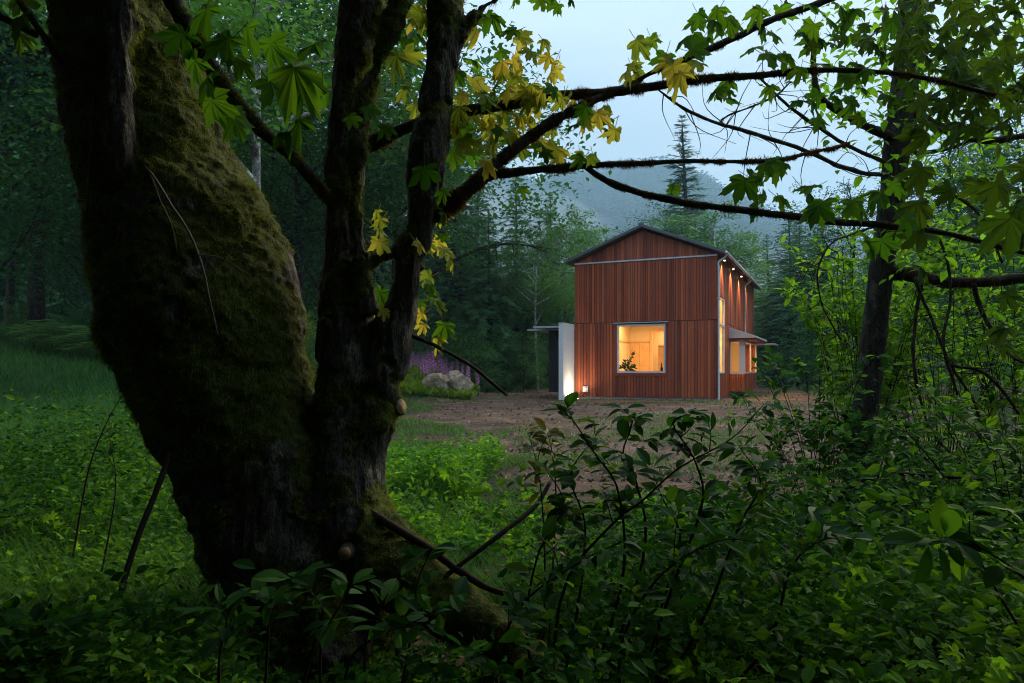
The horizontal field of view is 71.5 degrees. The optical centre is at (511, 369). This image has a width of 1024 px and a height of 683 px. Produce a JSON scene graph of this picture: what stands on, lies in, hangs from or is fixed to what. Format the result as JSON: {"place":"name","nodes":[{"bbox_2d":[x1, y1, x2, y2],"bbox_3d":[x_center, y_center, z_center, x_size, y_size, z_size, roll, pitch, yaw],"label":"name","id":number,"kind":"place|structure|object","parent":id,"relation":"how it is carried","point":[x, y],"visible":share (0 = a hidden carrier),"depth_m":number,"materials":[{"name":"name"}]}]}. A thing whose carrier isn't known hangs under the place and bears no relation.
{"place":"outdoors","nodes":[
{"label":"outdoors","id":0,"kind":"place"},
{"bbox_2d":[53,488,968,682],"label":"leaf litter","id":1,"kind":"object","parent":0,"point":[460,660],"visible":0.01,"depth_m":3.77,"materials":[{"name":"brown plant"}]},
{"bbox_2d":[0,333,1023,682],"bbox_3d":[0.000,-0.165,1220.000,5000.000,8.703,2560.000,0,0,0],"label":"ground","id":2,"kind":"structure","parent":0,"point":[492,421],"depth_m":16.79,"materials":[{"name":"brown soil"}]},
{"bbox_2d":[0,169,66,324],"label":"conifer","id":3,"kind":"object","parent":2,"relation":"on","point":[20,291],"visible":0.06,"depth_m":47.95,"materials":[{"name":"green plant"}]},
{"bbox_2d":[0,0,69,333],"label":"conifer","id":4,"kind":"object","parent":2,"relation":"on","point":[39,311],"visible":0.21,"depth_m":29.55,"materials":[{"name":"green plant"}]},
{"bbox_2d":[1,319,78,341],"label":"fern clump","id":5,"kind":"object","parent":2,"relation":"on","point":[43,329],"visible":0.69,"depth_m":25.37,"materials":[{"name":"green plant"}]},
{"bbox_2d":[0,2,91,326],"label":"broadleaf tree","id":6,"kind":"object","parent":2,"relation":"on","point":[10,292],"depth_m":38.06,"materials":[{"name":"green plant"}]},
{"bbox_2d":[0,324,91,347],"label":"fern clump","id":7,"kind":"object","parent":2,"relation":"on","point":[42,331],"visible":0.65,"depth_m":24.58,"materials":[{"name":"green plant"}]},
{"bbox_2d":[0,50,93,324],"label":"broadleaf tree","id":8,"kind":"object","parent":2,"relation":"on","point":[63,286],"visible":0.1,"depth_m":35.59,"materials":[{"name":"green plant"}]},
{"bbox_2d":[44,331,97,354],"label":"fern clump","id":9,"kind":"object","parent":2,"relation":"on","point":[86,347],"visible":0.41,"depth_m":24.30,"materials":[{"name":"green plant"}]},
{"bbox_2d":[0,319,168,483],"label":"meadow grass","id":10,"kind":"structure","parent":2,"relation":"on","point":[98,383],"depth_m":18.83,"materials":[{"name":"green plant"}]},
{"bbox_2d":[72,387,129,555],"bbox_3d":[-2.665,0.637,4.713,0.394,1.143,0.180,0,0,-9],"label":"sapling","id":11,"kind":"object","parent":2,"relation":"on","point":[113,425],"visible":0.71,"depth_m":4.69,"materials":[{"name":"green plant"}]},
{"bbox_2d":[91,432,118,577],"bbox_3d":[-2.510,0.824,4.385,0.144,0.876,0.146,0,0,25],"label":"sapling","id":12,"kind":"object","parent":2,"relation":"on","point":[110,453],"visible":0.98,"depth_m":4.39,"materials":[{"name":"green plant"}]},
{"bbox_2d":[0,0,277,319],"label":"broadleaf tree","id":13,"kind":"object","parent":2,"relation":"on","point":[39,156],"visible":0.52,"depth_m":25.32,"materials":[{"name":"green plant"}]},
{"bbox_2d":[111,451,172,630],"bbox_3d":[-1.737,0.842,3.326,0.042,0.874,0.477,0,0,9],"label":"dead stick","id":14,"kind":"object","parent":2,"relation":"on","point":[147,512],"visible":0.77,"depth_m":3.33,"materials":[{"name":"brown wood"}]},
{"bbox_2d":[3,0,310,229],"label":"broadleaf tree","id":15,"kind":"object","parent":2,"relation":"on","point":[43,10],"depth_m":41.48,"materials":[{"name":"green plant"}]},
{"bbox_2d":[80,60,323,271],"bbox_3d":[-16.927,-9.362,39.951,11.746,17.846,15.364,0,0,-40],"label":"alder tree","id":16,"kind":"object","parent":2,"relation":"on","point":[306,183],"depth_m":38.48,"materials":[{"name":"green plant"}]},
{"bbox_2d":[2,0,492,190],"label":"alder tree","id":17,"kind":"object","parent":2,"relation":"on","point":[239,15],"visible":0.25,"depth_m":24.02,"materials":[{"name":"green plant"}]},
{"bbox_2d":[244,6,319,337],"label":"conifer","id":18,"kind":"object","parent":2,"relation":"on","point":[289,197],"visible":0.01,"depth_m":46.01,"materials":[{"name":"green plant"}]},
{"bbox_2d":[305,307,317,385],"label":"woodland shrub","id":19,"kind":"object","parent":2,"relation":"on","point":[310,347],"visible":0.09,"depth_m":26.76,"materials":[{"name":"green plant"}]},
{"bbox_2d":[168,543,468,682],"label":"glossy shrub","id":20,"kind":"object","parent":2,"relation":"on","point":[399,622],"visible":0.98,"depth_m":2.48,"materials":[{"name":"green plant"}]},
{"bbox_2d":[251,92,406,342],"bbox_3d":[-10.727,-8.250,40.605,11.591,17.611,15.162,0,0,25],"label":"alder tree","id":21,"kind":"object","parent":2,"relation":"on","point":[321,268],"visible":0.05,"depth_m":38.66,"materials":[{"name":"green plant"}]},
{"bbox_2d":[188,0,482,315],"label":"broadleaf tree","id":22,"kind":"object","parent":2,"relation":"on","point":[295,241],"visible":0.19,"depth_m":33.01,"materials":[{"name":"green plant"}]},
{"bbox_2d":[216,0,617,359],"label":"broadleaf tree","id":23,"kind":"object","parent":2,"relation":"on","point":[487,60],"visible":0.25,"depth_m":35.77,"materials":[{"name":"green plant"}]},
{"bbox_2d":[422,356,426,375],"bbox_3d":[-3.810,0.153,31.526,0.450,1.528,0.455,1,9,41],"label":"foxglove","id":24,"kind":"object","parent":2,"relation":"on","point":[425,366],"visible":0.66,"depth_m":31.44,"materials":[{"name":"purple plant"}]},
{"bbox_2d":[422,373,448,392],"bbox_3d":[-3.221,0.769,30.845,1.331,1.214,0.748,0,0,15],"label":"boulder","id":25,"kind":"object","parent":2,"relation":"on","point":[437,380],"visible":0.46,"depth_m":30.52,"materials":[{"name":"stone"}]},
{"bbox_2d":[400,363,476,398],"bbox_3d":[-5.092,0.365,32.577,7.356,1.829,6.584,0,0,0],"label":"bush","id":26,"kind":"object","parent":2,"relation":"on","point":[410,383],"visible":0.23,"depth_m":30.14,"materials":[{"name":"green plant"}]},
{"bbox_2d":[411,328,484,376],"bbox_3d":[-3.793,-0.380,38.384,4.685,3.781,4.064,0,0,0],"label":"woodland shrub","id":27,"kind":"object","parent":2,"relation":"on","point":[425,345],"visible":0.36,"depth_m":37.88,"materials":[{"name":"green plant"}]},
{"bbox_2d":[412,209,496,391],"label":"cedar","id":28,"kind":"object","parent":2,"relation":"on","point":[460,280],"visible":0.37,"depth_m":41.74,"materials":[{"name":"green plant"}]},
{"bbox_2d":[412,55,499,363],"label":"conifer","id":29,"kind":"object","parent":2,"relation":"on","point":[433,264],"visible":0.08,"depth_m":51.57,"materials":[{"name":"green plant"}]},
{"bbox_2d":[446,370,472,396],"bbox_3d":[-2.441,0.892,30.973,1.344,1.743,1.516,0,0,-23],"label":"boulder","id":30,"kind":"object","parent":2,"relation":"on","point":[457,379],"visible":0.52,"depth_m":30.38,"materials":[{"name":"stone"}]},
{"bbox_2d":[436,318,518,392],"bbox_3d":[-1.950,-0.512,38.402,4.814,4.479,5.550,0,0,-1],"label":"woodland shrub","id":31,"kind":"object","parent":2,"relation":"on","point":[468,340],"visible":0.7,"depth_m":38.14,"materials":[{"name":"green plant"}]},
{"bbox_2d":[476,373,480,395],"bbox_3d":[-1.494,0.629,31.353,0.355,1.204,0.359,-3,1,-4],"label":"foxglove","id":32,"kind":"object","parent":2,"relation":"on","point":[478,385],"visible":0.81,"depth_m":31.36,"materials":[{"name":"purple plant"}]},
{"bbox_2d":[463,157,500,343],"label":"conifer","id":33,"kind":"object","parent":2,"relation":"on","point":[476,279],"visible":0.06,"depth_m":73.75,"materials":[{"name":"green plant"}]},
{"bbox_2d":[439,208,539,392],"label":"cedar","id":34,"kind":"object","parent":2,"relation":"on","point":[480,312],"visible":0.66,"depth_m":40.59,"materials":[{"name":"green plant"}]},
{"bbox_2d":[0,379,1023,682],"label":"forest floor plants","id":35,"kind":"object","parent":2,"relation":"on","point":[76,633],"visible":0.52,"depth_m":3.22,"materials":[{"name":"green plant"}]},
{"bbox_2d":[819,472,1008,516],"bbox_3d":[2.954,0.882,4.999,1.603,0.325,0.044,0,0,0],"label":"dead stick","id":36,"kind":"object","parent":35,"relation":"on","point":[862,480],"visible":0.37,"depth_m":4.99,"materials":[{"name":"brown wood"}]},
{"bbox_2d":[0,0,1023,682],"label":"bigleaf maple","id":37,"kind":"object","parent":2,"relation":"on","point":[200,324],"visible":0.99,"depth_m":3.77,"materials":[{"name":"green plant"}]},
{"bbox_2d":[369,508,527,599],"bbox_3d":[-0.333,0.910,3.556,0.908,0.366,0.063,0,0,23],"label":"dead stick","id":38,"kind":"object","parent":37,"relation":"on","point":[394,527],"visible":0.81,"depth_m":3.59,"materials":[{"name":"brown wood"}]},
{"bbox_2d":[443,481,551,578],"bbox_3d":[-0.052,0.831,3.684,0.688,0.435,0.083,0,0,-34],"label":"dead stick","id":39,"kind":"object","parent":37,"relation":"on","point":[499,534],"visible":0.96,"depth_m":3.64,"materials":[{"name":"brown wood"}]},
{"bbox_2d":[1,459,1022,682],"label":"lobed herbs","id":40,"kind":"object","parent":2,"relation":"on","point":[686,670],"visible":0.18,"depth_m":3.34,"materials":[{"name":"green plant"}]},
{"bbox_2d":[0,106,1023,381],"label":"wood","id":41,"kind":"object","parent":2,"relation":"on","point":[68,312],"visible":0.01,"depth_m":70.39,"materials":[{"name":"green plant"}]},
{"bbox_2d":[0,454,1023,682],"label":"grass tufts","id":42,"kind":"object","parent":2,"relation":"on","point":[504,579],"visible":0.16,"depth_m":4.23,"materials":[{"name":"green plant"}]},
{"bbox_2d":[2,286,1023,387],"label":"wood undergrowth","id":43,"kind":"object","parent":2,"relation":"on","point":[759,375],"visible":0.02,"depth_m":51.33,"materials":[{"name":"green plant"}]},
{"bbox_2d":[475,177,557,388],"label":"cedar","id":44,"kind":"object","parent":2,"relation":"on","point":[521,329],"visible":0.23,"depth_m":46.45,"materials":[{"name":"green plant"}]},
{"bbox_2d":[485,332,548,392],"bbox_3d":[0.461,-0.241,40.634,4.171,3.880,4.808,0,0,23],"label":"woodland shrub","id":45,"kind":"object","parent":2,"relation":"on","point":[525,362],"visible":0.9,"depth_m":40.00,"materials":[{"name":"green plant"}]},
{"bbox_2d":[479,206,593,391],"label":"alder tree","id":46,"kind":"object","parent":2,"relation":"on","point":[543,290],"visible":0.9,"depth_m":40.90,"materials":[{"name":"green plant"}]},
{"bbox_2d":[519,193,574,386],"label":"cedar","id":47,"kind":"object","parent":2,"relation":"on","point":[544,352],"visible":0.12,"depth_m":53.43,"materials":[{"name":"green plant"}]},
{"bbox_2d":[520,224,585,325],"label":"alder tree","id":48,"kind":"object","parent":2,"relation":"on","point":[557,263],"visible":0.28,"depth_m":45.35,"materials":[{"name":"green plant"}]},
{"bbox_2d":[516,417,592,646],"bbox_3d":[0.207,0.933,3.509,0.385,1.396,0.300,0,0,-35],"label":"yellowing shrub","id":49,"kind":"object","parent":2,"relation":"on","point":[551,432],"visible":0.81,"depth_m":3.49,"materials":[{"name":"green plant"}]},
{"bbox_2d":[530,200,615,344],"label":"alder tree","id":50,"kind":"object","parent":2,"relation":"on","point":[596,233],"visible":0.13,"depth_m":49.33,"materials":[{"name":"green plant"}]},
{"bbox_2d":[385,432,871,564],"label":"bright weeds","id":51,"kind":"object","parent":2,"relation":"on","point":[474,458],"visible":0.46,"depth_m":7.93,"materials":[{"name":"green plant"}]},
{"bbox_2d":[527,222,777,400],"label":"red house","id":52,"kind":"structure","parent":2,"relation":"on","point":[680,308],"depth_m":30.90,"materials":[{"name":"brown wood"}]},
{"bbox_2d":[619,352,636,370],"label":"potted plant","id":53,"kind":"object","parent":52,"relation":"on","point":[627,366],"visible":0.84,"depth_m":31.33,"materials":[{"name":"green plant"}]},
{"bbox_2d":[613,321,668,375],"bbox_3d":[5.540,-0.875,30.595,2.410,2.310,0.180,0,0,25],"label":"window","id":54,"kind":"structure","parent":52,"relation":"in","point":[617,373],"depth_m":30.54,"materials":[{"name":"grey metal"}]},
{"bbox_2d":[720,297,724,373],"bbox_3d":[8.890,-1.425,30.293,0.110,3.210,1.620,0,0,25],"label":"window","id":55,"kind":"structure","parent":52,"relation":"in","point":[722,325],"depth_m":30.97,"materials":[{"name":"grey glass"}]},
{"bbox_2d":[410,391,913,482],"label":"soil clods","id":56,"kind":"object","parent":2,"relation":"on","point":[687,471],"visible":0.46,"depth_m":14.83,"materials":[{"name":"brown soil"}]},
{"bbox_2d":[574,200,755,325],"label":"broadleaf tree","id":57,"kind":"object","parent":2,"relation":"on","point":[664,224],"visible":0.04,"depth_m":76.20,"materials":[{"name":"green plant"}]},
{"bbox_2d":[495,388,876,682],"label":"glossy shrub","id":58,"kind":"object","parent":2,"relation":"on","point":[563,511],"visible":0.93,"depth_m":3.08,"materials":[{"name":"green plant"}]},
{"bbox_2d":[656,115,721,244],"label":"conifer","id":59,"kind":"object","parent":2,"relation":"on","point":[683,172],"visible":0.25,"depth_m":87.51,"materials":[{"name":"green plant"}]},
{"bbox_2d":[640,195,786,340],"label":"alder tree","id":60,"kind":"object","parent":2,"relation":"on","point":[724,245],"visible":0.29,"depth_m":59.71,"materials":[{"name":"green plant"}]},
{"bbox_2d":[728,244,796,335],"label":"alder tree","id":61,"kind":"object","parent":2,"relation":"on","point":[744,264],"visible":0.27,"depth_m":60.36,"materials":[{"name":"green plant"}]},
{"bbox_2d":[754,235,786,378],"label":"conifer","id":62,"kind":"object","parent":2,"relation":"on","point":[766,255],"visible":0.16,"depth_m":71.75,"materials":[{"name":"green plant"}]},
{"bbox_2d":[665,439,877,556],"bbox_3d":[2.030,1.043,5.473,1.435,0.881,1.418,0,0,-13],"label":"leafy shrub","id":63,"kind":"object","parent":2,"relation":"on","point":[847,465],"visible":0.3,"depth_m":5.45,"materials":[{"name":"green plant"}]},
{"bbox_2d":[756,343,795,386],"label":"woodland shrub","id":64,"kind":"object","parent":2,"relation":"on","point":[765,368],"visible":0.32,"depth_m":51.70,"materials":[{"name":"green plant"}]},
{"bbox_2d":[753,211,810,385],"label":"conifer","id":65,"kind":"object","parent":2,"relation":"on","point":[767,328],"visible":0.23,"depth_m":52.91,"materials":[{"name":"green plant"}]},
{"bbox_2d":[767,222,816,386],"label":"conifer","id":66,"kind":"object","parent":2,"relation":"on","point":[782,317],"visible":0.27,"depth_m":49.90,"materials":[{"name":"green plant"}]},
{"bbox_2d":[785,343,840,389],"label":"woodland shrub","id":67,"kind":"object","parent":2,"relation":"on","point":[811,363],"visible":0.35,"depth_m":45.61,"materials":[{"name":"green plant"}]},
{"bbox_2d":[776,227,854,388],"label":"cedar","id":68,"kind":"object","parent":2,"relation":"on","point":[793,355],"visible":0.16,"depth_m":49.84,"materials":[{"name":"green plant"}]},
{"bbox_2d":[795,228,842,383],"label":"conifer","id":69,"kind":"object","parent":2,"relation":"on","point":[808,290],"visible":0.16,"depth_m":46.92,"materials":[{"name":"green plant"}]},
{"bbox_2d":[725,345,922,505],"bbox_3d":[3.101,0.630,7.054,1.714,1.708,1.764,0,0,0],"label":"leafy shrub","id":70,"kind":"object","parent":2,"relation":"on","point":[845,414],"visible":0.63,"depth_m":6.87,"materials":[{"name":"green plant"}]},
{"bbox_2d":[660,0,1023,501],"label":"mossy tree","id":71,"kind":"object","parent":2,"relation":"on","point":[883,274],"visible":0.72,"depth_m":7.16,"materials":[{"name":"green plant"}]},
{"bbox_2d":[762,176,966,390],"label":"broadleaf tree","id":72,"kind":"object","parent":2,"relation":"on","point":[813,251],"visible":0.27,"depth_m":43.47,"materials":[{"name":"green plant"}]},
{"bbox_2d":[773,201,963,468],"bbox_3d":[4.312,-0.229,8.618,2.009,3.450,2.080,0,0,44],"label":"leafy shrub","id":73,"kind":"object","parent":2,"relation":"on","point":[854,307],"visible":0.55,"depth_m":8.40,"materials":[{"name":"green plant"}]},
{"bbox_2d":[769,388,1023,543],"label":"leafy shrub","id":74,"kind":"object","parent":2,"relation":"on","point":[878,437],"visible":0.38,"depth_m":5.64,"materials":[{"name":"green plant"}]},
{"bbox_2d":[850,155,967,387],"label":"conifer","id":75,"kind":"object","parent":2,"relation":"on","point":[920,371],"visible":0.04,"depth_m":45.16,"materials":[{"name":"green plant"}]},
{"bbox_2d":[801,195,1023,481],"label":"leafy shrub","id":76,"kind":"object","parent":2,"relation":"on","point":[956,356],"visible":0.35,"depth_m":8.63,"materials":[{"name":"green plant"}]},
{"bbox_2d":[829,426,1022,516],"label":"leafy shrub","id":77,"kind":"object","parent":2,"relation":"on","point":[885,467],"visible":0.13,"depth_m":6.13,"materials":[{"name":"green plant"}]},
{"bbox_2d":[841,125,1023,395],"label":"broadleaf tree","id":78,"kind":"object","parent":2,"relation":"on","point":[942,206],"visible":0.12,"depth_m":33.42,"materials":[{"name":"green plant"}]},
{"bbox_2d":[860,108,1023,399],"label":"broadleaf tree","id":79,"kind":"object","parent":2,"relation":"on","point":[1009,269],"visible":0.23,"depth_m":28.77,"materials":[{"name":"green plant"}]},
{"bbox_2d":[862,384,1023,575],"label":"leafy shrub","id":80,"kind":"object","parent":2,"relation":"on","point":[1014,454],"visible":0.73,"depth_m":4.54,"materials":[{"name":"green plant"}]},
{"bbox_2d":[878,498,1023,623],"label":"leafy shrub","id":81,"kind":"object","parent":2,"relation":"on","point":[948,522],"visible":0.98,"depth_m":2.61,"materials":[{"name":"green plant"}]},
{"bbox_2d":[924,215,1023,468],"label":"leafy shrub","id":82,"kind":"object","parent":2,"relation":"on","point":[959,292],"visible":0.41,"depth_m":8.25,"materials":[{"name":"green plant"}]},
{"bbox_2d":[929,45,1023,390],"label":"conifer","id":83,"kind":"object","parent":2,"relation":"on","point":[994,132],"visible":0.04,"depth_m":43.90,"materials":[{"name":"green plant"}]},
{"bbox_2d":[11,0,1023,238],"label":"sky","id":84,"kind":"structure","parent":0,"point":[593,37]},
{"bbox_2d":[387,175,857,290],"bbox_3d":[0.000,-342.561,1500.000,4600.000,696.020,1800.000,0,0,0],"label":"hills","id":85,"kind":"structure","parent":0,"point":[508,222],"depth_m":1196.46,"materials":[{"name":"green plant"}]},
{"bbox_2d":[2,117,975,346],"bbox_3d":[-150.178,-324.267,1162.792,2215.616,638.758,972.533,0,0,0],"label":"hillside forest","id":86,"kind":"object","parent":85,"relation":"on","point":[619,211],"visible":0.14,"depth_m":1215.28,"materials":[{"name":"green plant"}]},
{"bbox_2d":[389,385,989,480],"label":"ground","id":87,"kind":"structure","parent":0,"point":[406,445],"depth_m":15.28,"materials":[{"name":"brown soil"}]}
]}

